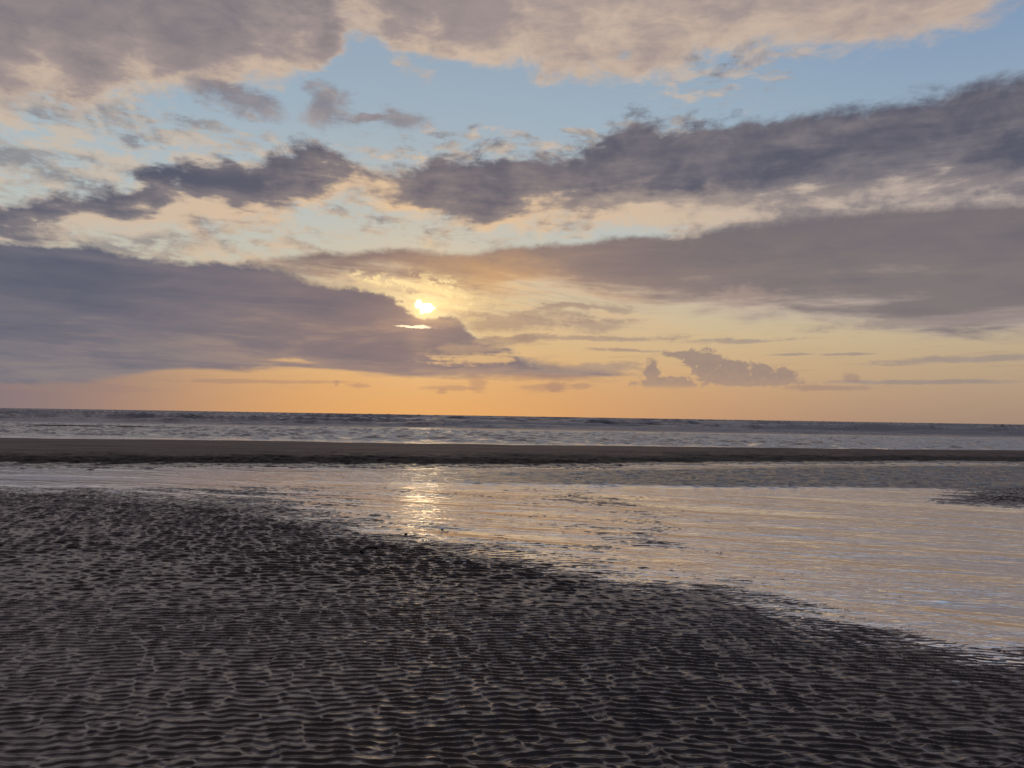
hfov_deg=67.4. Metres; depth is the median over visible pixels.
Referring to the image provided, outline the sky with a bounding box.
[0,0,1023,423]
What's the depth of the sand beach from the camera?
4.86 m
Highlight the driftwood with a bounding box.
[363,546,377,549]
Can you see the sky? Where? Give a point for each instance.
(783, 210)
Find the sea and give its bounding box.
[0,408,1023,449]
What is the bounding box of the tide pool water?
[0,433,1023,689]
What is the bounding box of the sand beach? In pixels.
[0,425,1023,767]
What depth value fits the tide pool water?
11.30 m

